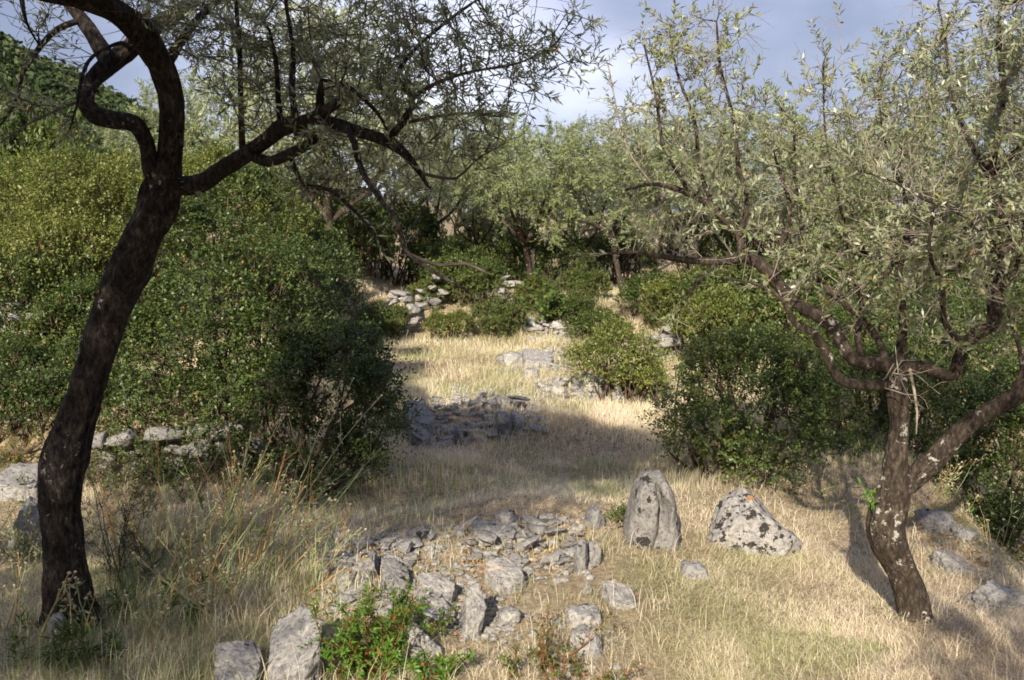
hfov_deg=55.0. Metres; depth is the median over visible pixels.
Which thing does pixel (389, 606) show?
rubble stone
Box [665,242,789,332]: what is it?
evergreen shrub
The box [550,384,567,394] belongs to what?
rubble stone
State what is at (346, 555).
boulder
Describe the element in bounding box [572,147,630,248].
olive tree
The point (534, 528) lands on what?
rubble stone
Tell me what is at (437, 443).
rubble stone
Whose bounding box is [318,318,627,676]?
gravel
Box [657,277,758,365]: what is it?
evergreen shrub
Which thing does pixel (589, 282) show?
evergreen shrub
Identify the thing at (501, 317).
evergreen shrub
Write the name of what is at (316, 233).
evergreen shrub
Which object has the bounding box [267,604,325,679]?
boulder
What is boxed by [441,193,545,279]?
evergreen shrub
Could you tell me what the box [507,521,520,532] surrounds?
rubble stone
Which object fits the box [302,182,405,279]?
evergreen shrub
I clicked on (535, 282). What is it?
evergreen shrub
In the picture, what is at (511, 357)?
boulder
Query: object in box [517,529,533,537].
rubble stone
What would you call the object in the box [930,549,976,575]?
boulder
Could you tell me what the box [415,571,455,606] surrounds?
boulder
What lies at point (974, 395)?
evergreen shrub
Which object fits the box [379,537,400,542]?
rubble stone
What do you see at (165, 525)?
dry fennel
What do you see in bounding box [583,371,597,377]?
rubble stone
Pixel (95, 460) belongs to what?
green weed
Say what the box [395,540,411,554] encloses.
rubble stone
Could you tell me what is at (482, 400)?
rubble stone
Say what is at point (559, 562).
rubble stone
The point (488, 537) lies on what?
rubble stone
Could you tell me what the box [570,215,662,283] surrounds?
evergreen shrub
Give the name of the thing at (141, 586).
green grass
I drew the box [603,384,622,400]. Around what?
boulder
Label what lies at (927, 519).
boulder
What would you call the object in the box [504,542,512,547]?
rubble stone
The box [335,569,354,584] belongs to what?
rubble stone
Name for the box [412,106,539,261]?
olive tree
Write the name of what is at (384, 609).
rubble stone
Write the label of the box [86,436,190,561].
dry fennel
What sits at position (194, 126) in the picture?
olive tree
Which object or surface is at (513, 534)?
rubble stone
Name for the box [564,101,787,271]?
olive tree
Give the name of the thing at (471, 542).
rubble stone
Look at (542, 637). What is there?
oak seedling
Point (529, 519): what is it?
rubble stone
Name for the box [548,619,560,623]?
rubble stone
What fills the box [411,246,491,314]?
evergreen shrub
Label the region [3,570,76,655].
dry fennel
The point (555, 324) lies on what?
rubble stone
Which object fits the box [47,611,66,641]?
boulder
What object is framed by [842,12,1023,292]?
olive tree
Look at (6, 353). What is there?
evergreen shrub
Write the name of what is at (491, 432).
rubble stone
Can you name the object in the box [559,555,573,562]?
rubble stone
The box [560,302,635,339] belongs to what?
evergreen shrub
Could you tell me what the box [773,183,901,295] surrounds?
evergreen shrub
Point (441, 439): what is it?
rubble stone
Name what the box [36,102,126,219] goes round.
evergreen shrub
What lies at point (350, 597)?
rubble stone
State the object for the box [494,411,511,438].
boulder
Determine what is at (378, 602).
rubble stone
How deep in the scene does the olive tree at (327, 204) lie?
15.09 m
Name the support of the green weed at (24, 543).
on the ground at (602, 438)
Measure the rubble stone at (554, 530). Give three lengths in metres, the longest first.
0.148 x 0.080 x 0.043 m
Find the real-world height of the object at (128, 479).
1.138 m
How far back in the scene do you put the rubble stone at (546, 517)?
6.10 m
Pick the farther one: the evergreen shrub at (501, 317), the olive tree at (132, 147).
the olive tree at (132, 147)
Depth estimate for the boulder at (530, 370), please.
11.85 m
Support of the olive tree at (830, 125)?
on the ground at (602, 438)
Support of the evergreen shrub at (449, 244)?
on the ground at (602, 438)
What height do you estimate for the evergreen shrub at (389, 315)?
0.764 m
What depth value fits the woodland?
120.51 m
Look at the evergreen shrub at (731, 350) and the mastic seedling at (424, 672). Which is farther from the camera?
the evergreen shrub at (731, 350)
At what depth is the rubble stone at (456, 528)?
5.97 m
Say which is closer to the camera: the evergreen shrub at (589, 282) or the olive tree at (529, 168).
the evergreen shrub at (589, 282)
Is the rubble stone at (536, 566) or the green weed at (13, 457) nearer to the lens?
the rubble stone at (536, 566)
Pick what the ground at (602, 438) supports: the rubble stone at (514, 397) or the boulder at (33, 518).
the boulder at (33, 518)
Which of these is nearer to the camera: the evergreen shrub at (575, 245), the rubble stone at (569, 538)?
the rubble stone at (569, 538)
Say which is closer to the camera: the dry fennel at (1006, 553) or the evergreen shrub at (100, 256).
the dry fennel at (1006, 553)
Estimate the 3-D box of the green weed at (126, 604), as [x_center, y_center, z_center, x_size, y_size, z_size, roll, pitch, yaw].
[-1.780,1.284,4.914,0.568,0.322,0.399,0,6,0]
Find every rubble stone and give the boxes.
[334,594,355,603]
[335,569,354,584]
[342,578,367,594]
[354,535,374,547]
[375,607,387,616]
[376,597,392,604]
[378,554,403,563]
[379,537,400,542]
[379,601,389,606]
[380,537,392,546]
[385,604,403,609]
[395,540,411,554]
[396,537,411,544]
[401,552,418,560]
[402,560,416,566]
[407,525,424,537]
[408,537,422,547]
[427,532,434,539]
[431,441,448,447]
[432,396,445,402]
[432,403,439,409]
[433,438,447,442]
[442,435,452,439]
[444,405,459,409]
[449,394,470,400]
[452,521,466,530]
[459,514,482,529]
[463,539,478,545]
[467,553,482,559]
[468,395,483,406]
[475,532,497,543]
[476,392,486,396]
[479,398,487,403]
[481,549,498,556]
[482,430,497,435]
[485,554,495,562]
[488,397,496,405]
[498,397,512,405]
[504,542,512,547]
[506,395,530,400]
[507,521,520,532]
[508,553,528,567]
[509,526,515,538]
[512,401,524,404]
[512,533,541,552]
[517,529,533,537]
[521,515,553,528]
[522,326,543,331]
[523,316,537,326]
[527,524,546,535]
[529,424,546,432]
[533,563,539,568]
[534,513,554,521]
[537,382,549,387]
[538,553,559,563]
[540,321,551,326]
[544,527,566,533]
[547,518,562,527]
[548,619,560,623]
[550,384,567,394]
[551,321,566,330]
[552,381,564,386]
[552,548,564,556]
[553,378,566,383]
[553,560,564,564]
[555,516,570,523]
[558,541,577,546]
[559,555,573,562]
[563,545,576,557]
[566,535,574,540]
[569,386,578,390]
[569,391,583,395]
[570,378,578,384]
[570,532,583,536]
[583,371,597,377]
[588,561,596,568]
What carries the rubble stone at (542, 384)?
on the ground at (602, 438)
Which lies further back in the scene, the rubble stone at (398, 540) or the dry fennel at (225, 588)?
the rubble stone at (398, 540)
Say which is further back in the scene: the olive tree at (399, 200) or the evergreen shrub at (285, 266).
the olive tree at (399, 200)
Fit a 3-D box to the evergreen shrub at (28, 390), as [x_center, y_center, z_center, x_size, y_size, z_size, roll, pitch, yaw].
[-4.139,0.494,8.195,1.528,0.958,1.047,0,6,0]
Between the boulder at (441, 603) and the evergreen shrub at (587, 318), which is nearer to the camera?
the boulder at (441, 603)
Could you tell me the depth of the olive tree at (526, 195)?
18.83 m
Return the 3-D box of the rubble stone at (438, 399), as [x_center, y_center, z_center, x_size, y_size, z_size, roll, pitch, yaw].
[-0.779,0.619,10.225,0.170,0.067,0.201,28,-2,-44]
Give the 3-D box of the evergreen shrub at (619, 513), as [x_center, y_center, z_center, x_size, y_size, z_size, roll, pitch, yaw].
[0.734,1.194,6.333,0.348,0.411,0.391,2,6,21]
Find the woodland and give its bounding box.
[0,31,306,200]
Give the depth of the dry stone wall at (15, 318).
9.45 m
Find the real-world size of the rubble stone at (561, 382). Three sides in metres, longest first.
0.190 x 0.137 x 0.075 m
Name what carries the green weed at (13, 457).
on the ground at (602, 438)
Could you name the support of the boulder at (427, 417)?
on the ground at (602, 438)
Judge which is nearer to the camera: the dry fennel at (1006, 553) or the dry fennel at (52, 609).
the dry fennel at (52, 609)
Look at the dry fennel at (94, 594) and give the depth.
4.76 m
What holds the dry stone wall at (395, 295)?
on the ground at (602, 438)
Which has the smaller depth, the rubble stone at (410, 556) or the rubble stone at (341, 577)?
the rubble stone at (341, 577)
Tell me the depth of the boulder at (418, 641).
4.31 m
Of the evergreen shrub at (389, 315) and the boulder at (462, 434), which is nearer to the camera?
the boulder at (462, 434)
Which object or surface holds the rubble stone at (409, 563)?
on the ground at (602, 438)
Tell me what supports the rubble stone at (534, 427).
on the ground at (602, 438)
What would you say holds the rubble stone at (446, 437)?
on the ground at (602, 438)
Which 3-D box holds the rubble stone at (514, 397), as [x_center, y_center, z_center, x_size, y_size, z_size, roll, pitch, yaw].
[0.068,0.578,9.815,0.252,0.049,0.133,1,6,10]
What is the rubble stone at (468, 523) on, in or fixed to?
on the ground at (602, 438)
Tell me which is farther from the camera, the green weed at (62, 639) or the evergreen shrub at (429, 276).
the evergreen shrub at (429, 276)
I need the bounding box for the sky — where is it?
[0,0,1023,212]
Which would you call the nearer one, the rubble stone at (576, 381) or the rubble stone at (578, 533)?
the rubble stone at (578, 533)
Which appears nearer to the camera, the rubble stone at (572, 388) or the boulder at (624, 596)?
the boulder at (624, 596)
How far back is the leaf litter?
5.43 m
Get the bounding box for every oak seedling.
[494,602,612,679]
[533,634,643,679]
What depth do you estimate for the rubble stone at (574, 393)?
11.03 m
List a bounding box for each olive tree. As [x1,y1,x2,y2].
[0,0,612,632]
[85,123,198,172]
[124,50,341,245]
[186,0,431,312]
[320,101,463,253]
[361,96,503,284]
[405,149,531,251]
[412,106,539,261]
[417,148,519,237]
[447,108,611,278]
[504,147,551,216]
[523,114,653,239]
[533,162,629,263]
[534,108,686,290]
[559,0,1023,622]
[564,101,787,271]
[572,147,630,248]
[613,121,732,270]
[653,100,864,258]
[658,137,753,247]
[758,124,895,208]
[769,101,1008,331]
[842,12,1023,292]
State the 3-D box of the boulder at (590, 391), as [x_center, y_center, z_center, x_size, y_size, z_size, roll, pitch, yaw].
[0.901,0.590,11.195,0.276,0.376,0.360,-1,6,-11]
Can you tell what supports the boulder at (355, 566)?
on the ground at (602, 438)
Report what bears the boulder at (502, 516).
on the ground at (602, 438)
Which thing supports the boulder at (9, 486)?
on the ground at (602, 438)
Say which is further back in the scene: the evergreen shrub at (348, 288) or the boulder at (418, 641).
the evergreen shrub at (348, 288)
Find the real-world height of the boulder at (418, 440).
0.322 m
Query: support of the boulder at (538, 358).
on the ground at (602, 438)
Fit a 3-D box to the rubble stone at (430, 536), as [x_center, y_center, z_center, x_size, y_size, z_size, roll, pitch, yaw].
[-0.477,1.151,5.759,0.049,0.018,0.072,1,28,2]
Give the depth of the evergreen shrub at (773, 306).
12.73 m
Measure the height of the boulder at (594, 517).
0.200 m
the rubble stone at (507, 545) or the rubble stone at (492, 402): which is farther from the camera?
the rubble stone at (492, 402)
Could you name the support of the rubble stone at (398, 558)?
on the ground at (602, 438)
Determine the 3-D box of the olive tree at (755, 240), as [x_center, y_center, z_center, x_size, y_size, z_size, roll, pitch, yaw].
[4.314,-1.989,16.430,3.465,3.926,2.808,4,7,34]
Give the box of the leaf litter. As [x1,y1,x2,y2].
[27,489,1007,675]
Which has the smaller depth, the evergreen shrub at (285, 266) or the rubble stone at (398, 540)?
the rubble stone at (398, 540)
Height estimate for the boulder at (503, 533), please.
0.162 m
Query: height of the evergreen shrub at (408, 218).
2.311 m
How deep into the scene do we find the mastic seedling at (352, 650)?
4.13 m
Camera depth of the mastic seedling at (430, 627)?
4.46 m
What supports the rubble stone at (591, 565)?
on the gravel
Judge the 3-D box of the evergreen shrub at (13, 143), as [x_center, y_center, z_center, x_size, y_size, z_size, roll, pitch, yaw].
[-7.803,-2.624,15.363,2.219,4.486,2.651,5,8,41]
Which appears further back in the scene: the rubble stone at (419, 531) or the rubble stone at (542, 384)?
the rubble stone at (542, 384)
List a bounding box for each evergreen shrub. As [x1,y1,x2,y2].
[0,45,68,302]
[0,99,139,311]
[0,115,245,336]
[0,223,160,375]
[0,315,75,389]
[0,322,140,432]
[0,342,66,454]
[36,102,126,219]
[49,137,440,507]
[49,142,225,308]
[132,134,333,333]
[228,220,381,377]
[231,180,355,323]
[238,151,366,234]
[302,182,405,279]
[350,173,461,288]
[351,296,412,339]
[402,216,482,296]
[406,275,450,304]
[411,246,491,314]
[420,305,476,340]
[435,239,515,306]
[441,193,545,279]
[467,293,536,338]
[486,224,545,288]
[489,262,568,326]
[506,273,559,308]
[522,223,598,293]
[535,288,604,321]
[544,304,678,409]
[557,261,613,299]
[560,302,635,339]
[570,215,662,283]
[603,491,627,527]
[609,262,681,323]
[631,293,879,506]
[637,256,743,342]
[648,193,774,278]
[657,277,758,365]
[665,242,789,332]
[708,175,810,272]
[731,223,897,361]
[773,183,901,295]
[775,274,1023,484]
[816,239,1014,410]
[885,184,1023,343]
[913,350,1023,562]
[955,267,1023,463]
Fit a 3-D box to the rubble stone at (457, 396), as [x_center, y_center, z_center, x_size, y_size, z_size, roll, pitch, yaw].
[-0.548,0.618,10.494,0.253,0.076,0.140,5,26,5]
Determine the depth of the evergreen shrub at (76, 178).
10.24 m
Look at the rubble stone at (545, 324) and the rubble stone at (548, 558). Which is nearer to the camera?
the rubble stone at (548, 558)
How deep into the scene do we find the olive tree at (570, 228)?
21.07 m
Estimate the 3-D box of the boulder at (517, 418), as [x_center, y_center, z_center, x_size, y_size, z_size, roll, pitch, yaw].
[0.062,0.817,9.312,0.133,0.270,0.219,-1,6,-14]
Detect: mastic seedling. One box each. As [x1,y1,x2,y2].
[297,581,428,679]
[357,578,458,649]
[401,648,478,679]
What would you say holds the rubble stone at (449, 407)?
on the rubble stone
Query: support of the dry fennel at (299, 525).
on the ground at (602, 438)
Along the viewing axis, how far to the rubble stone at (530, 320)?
16.29 m
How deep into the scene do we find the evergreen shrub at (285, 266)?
7.62 m
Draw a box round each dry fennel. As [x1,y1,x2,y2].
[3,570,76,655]
[5,552,39,629]
[58,576,141,642]
[59,568,179,633]
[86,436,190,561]
[113,485,219,576]
[121,378,382,589]
[132,520,253,628]
[144,566,211,638]
[145,432,327,577]
[193,413,383,565]
[239,449,362,571]
[301,499,367,597]
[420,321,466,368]
[804,455,876,516]
[914,454,984,519]
[975,487,1023,583]
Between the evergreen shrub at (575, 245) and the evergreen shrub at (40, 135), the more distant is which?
the evergreen shrub at (575, 245)
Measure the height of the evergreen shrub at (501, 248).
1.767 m
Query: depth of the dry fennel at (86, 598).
4.63 m
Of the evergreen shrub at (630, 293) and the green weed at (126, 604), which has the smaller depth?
the green weed at (126, 604)
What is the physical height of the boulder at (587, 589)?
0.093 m
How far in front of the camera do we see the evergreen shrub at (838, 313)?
9.29 m
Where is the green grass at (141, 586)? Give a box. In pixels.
[0,419,943,679]
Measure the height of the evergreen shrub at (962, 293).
2.311 m
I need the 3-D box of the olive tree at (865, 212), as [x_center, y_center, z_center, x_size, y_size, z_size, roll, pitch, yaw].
[5.330,-1.546,14.111,3.174,3.771,3.773,3,7,29]
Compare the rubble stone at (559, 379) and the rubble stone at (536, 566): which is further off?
the rubble stone at (559, 379)
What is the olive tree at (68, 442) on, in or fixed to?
on the ground at (602, 438)
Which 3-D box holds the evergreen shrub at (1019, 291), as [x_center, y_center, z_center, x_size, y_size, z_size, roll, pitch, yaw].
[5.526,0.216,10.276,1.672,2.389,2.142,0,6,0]
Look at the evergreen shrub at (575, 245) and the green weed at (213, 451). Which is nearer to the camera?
the green weed at (213, 451)
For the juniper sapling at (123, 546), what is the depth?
5.47 m
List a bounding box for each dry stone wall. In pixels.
[0,301,57,370]
[88,420,271,479]
[360,290,423,333]
[415,272,449,310]
[486,275,523,303]
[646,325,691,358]
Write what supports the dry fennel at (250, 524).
on the ground at (602, 438)
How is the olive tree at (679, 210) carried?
on the ground at (602, 438)
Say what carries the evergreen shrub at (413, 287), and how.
on the ground at (602, 438)
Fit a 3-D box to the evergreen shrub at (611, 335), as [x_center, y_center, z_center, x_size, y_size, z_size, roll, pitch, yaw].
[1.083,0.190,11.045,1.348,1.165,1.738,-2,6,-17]
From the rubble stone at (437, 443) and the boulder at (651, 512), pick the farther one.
the rubble stone at (437, 443)
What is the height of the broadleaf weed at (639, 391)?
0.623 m
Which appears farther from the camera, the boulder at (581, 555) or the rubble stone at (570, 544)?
the rubble stone at (570, 544)
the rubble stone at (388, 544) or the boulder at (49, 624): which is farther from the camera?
the rubble stone at (388, 544)
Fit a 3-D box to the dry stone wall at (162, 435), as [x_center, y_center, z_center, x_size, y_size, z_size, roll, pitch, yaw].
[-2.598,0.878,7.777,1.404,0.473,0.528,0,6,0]
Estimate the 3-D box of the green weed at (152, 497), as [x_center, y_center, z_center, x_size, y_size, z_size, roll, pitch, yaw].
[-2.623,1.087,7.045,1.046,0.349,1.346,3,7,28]
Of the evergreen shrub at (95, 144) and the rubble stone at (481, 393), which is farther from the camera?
the evergreen shrub at (95, 144)
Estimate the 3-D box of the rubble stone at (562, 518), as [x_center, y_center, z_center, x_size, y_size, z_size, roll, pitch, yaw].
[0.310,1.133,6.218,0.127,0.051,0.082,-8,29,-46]
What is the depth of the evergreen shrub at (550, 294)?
16.48 m
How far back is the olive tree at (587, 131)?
25.40 m
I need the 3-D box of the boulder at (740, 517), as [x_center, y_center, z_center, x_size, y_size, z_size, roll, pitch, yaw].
[1.499,1.194,6.139,0.570,0.515,0.461,0,6,0]
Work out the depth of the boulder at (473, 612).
4.59 m
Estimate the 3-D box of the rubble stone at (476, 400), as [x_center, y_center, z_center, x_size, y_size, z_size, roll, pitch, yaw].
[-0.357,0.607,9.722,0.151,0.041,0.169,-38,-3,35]
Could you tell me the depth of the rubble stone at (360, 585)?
5.16 m
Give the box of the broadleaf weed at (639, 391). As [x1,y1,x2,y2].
[613,356,672,397]
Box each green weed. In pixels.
[0,426,42,473]
[0,493,100,569]
[2,609,126,672]
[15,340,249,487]
[17,456,238,529]
[36,410,159,495]
[95,572,211,629]
[100,419,251,490]
[134,420,299,498]
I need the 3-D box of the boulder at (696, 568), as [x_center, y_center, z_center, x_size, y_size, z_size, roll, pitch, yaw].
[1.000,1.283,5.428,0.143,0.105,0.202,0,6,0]
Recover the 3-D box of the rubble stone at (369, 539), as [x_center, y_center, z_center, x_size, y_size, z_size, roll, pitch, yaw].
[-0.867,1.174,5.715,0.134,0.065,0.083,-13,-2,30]
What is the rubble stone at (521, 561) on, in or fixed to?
on the ground at (602, 438)
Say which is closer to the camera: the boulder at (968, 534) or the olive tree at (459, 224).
the boulder at (968, 534)
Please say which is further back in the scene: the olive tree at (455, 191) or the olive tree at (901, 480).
the olive tree at (455, 191)
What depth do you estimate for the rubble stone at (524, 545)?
5.70 m
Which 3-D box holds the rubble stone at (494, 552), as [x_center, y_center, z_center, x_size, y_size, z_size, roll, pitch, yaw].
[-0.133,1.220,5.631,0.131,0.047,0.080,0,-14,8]
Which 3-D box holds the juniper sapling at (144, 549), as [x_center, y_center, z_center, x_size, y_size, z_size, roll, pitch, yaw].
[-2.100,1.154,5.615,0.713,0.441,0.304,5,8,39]
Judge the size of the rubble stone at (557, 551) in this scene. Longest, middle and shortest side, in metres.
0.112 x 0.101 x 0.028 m
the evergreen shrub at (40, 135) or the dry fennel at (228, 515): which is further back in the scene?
the evergreen shrub at (40, 135)
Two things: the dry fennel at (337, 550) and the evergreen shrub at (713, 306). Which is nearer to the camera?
the dry fennel at (337, 550)
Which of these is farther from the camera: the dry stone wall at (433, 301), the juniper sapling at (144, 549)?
the dry stone wall at (433, 301)
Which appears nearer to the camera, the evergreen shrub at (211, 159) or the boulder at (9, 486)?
the boulder at (9, 486)
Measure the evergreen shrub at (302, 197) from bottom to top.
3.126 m
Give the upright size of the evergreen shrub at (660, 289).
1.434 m
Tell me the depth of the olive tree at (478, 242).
21.13 m
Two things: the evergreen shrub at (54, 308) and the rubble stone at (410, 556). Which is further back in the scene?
the evergreen shrub at (54, 308)
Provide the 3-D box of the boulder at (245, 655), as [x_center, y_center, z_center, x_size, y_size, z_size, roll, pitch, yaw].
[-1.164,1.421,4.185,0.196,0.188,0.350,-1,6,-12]
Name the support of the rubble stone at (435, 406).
on the ground at (602, 438)
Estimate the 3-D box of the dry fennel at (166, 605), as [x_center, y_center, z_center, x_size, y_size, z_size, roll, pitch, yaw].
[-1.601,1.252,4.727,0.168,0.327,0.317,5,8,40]
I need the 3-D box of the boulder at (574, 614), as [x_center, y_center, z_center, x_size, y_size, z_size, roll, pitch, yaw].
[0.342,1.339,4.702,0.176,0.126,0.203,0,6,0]
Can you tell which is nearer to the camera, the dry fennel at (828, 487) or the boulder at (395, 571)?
the boulder at (395, 571)
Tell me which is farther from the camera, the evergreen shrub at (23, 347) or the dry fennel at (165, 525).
the evergreen shrub at (23, 347)
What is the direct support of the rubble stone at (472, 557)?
on the ground at (602, 438)
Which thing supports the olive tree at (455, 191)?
on the ground at (602, 438)
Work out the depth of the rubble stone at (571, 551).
5.61 m
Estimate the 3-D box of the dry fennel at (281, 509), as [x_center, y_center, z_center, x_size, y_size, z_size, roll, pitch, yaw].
[-1.276,0.893,5.734,1.158,0.876,0.645,-2,6,-15]
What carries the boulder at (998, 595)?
on the ground at (602, 438)
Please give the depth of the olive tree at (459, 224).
30.58 m
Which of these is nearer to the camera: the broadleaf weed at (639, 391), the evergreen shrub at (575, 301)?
the broadleaf weed at (639, 391)
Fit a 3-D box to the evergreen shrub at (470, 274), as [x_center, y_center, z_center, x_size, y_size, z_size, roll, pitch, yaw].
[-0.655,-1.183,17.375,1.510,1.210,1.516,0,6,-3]
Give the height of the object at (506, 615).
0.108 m
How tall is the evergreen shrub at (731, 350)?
1.514 m
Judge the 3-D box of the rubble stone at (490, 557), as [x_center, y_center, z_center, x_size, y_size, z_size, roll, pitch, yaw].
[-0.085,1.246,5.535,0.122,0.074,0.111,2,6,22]
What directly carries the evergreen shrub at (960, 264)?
on the ground at (602, 438)
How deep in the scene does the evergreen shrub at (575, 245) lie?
20.03 m
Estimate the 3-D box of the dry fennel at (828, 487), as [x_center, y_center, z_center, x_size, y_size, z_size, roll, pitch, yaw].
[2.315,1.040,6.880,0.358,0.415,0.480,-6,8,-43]
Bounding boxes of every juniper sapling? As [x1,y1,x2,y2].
[83,441,157,583]
[102,500,198,582]
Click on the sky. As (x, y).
(789, 18)
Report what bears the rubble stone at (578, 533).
on the ground at (602, 438)
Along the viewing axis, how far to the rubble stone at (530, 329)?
16.03 m
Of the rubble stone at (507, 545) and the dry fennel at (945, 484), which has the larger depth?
the dry fennel at (945, 484)
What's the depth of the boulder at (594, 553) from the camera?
5.49 m
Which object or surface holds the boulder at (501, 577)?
on the ground at (602, 438)
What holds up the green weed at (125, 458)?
on the ground at (602, 438)
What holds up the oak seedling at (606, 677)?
on the ground at (602, 438)
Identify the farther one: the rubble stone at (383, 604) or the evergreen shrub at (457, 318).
the evergreen shrub at (457, 318)
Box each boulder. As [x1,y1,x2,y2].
[0,462,37,501]
[4,496,41,559]
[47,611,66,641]
[215,639,262,679]
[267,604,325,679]
[328,551,353,576]
[348,549,379,582]
[381,557,410,594]
[401,399,434,437]
[402,620,442,663]
[408,423,431,450]
[414,596,457,635]
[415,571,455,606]
[452,427,472,444]
[458,582,485,640]
[471,519,513,544]
[483,556,525,594]
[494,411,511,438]
[494,509,517,523]
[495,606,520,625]
[501,351,522,366]
[510,411,524,432]
[521,367,538,380]
[522,348,553,368]
[565,603,601,628]
[569,624,601,658]
[574,537,587,574]
[578,376,604,398]
[582,581,592,594]
[584,503,605,528]
[587,540,600,565]
[600,579,638,610]
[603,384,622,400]
[622,469,680,550]
[680,560,707,581]
[706,488,802,557]
[914,507,955,535]
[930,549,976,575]
[948,526,978,542]
[959,578,1023,610]
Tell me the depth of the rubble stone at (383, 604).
4.97 m
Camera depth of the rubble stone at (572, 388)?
11.25 m
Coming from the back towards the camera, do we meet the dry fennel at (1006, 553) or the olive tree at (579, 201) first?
the olive tree at (579, 201)
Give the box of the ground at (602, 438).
[0,200,1023,679]
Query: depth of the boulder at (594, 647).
4.37 m
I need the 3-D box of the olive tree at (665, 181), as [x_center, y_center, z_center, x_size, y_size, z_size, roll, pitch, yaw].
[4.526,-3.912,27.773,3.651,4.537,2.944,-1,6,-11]
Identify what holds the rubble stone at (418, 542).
on the ground at (602, 438)
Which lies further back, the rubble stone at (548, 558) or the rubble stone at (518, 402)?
the rubble stone at (518, 402)
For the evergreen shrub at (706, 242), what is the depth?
20.45 m
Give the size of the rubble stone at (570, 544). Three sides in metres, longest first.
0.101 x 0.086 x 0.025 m
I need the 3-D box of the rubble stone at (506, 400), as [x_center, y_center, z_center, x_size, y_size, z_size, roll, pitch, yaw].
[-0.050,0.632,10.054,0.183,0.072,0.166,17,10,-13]
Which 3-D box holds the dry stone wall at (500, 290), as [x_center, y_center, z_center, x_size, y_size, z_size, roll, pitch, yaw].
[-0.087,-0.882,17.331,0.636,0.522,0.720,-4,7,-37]
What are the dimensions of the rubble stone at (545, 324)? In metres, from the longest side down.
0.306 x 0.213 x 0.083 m
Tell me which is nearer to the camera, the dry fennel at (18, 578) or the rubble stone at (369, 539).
the dry fennel at (18, 578)

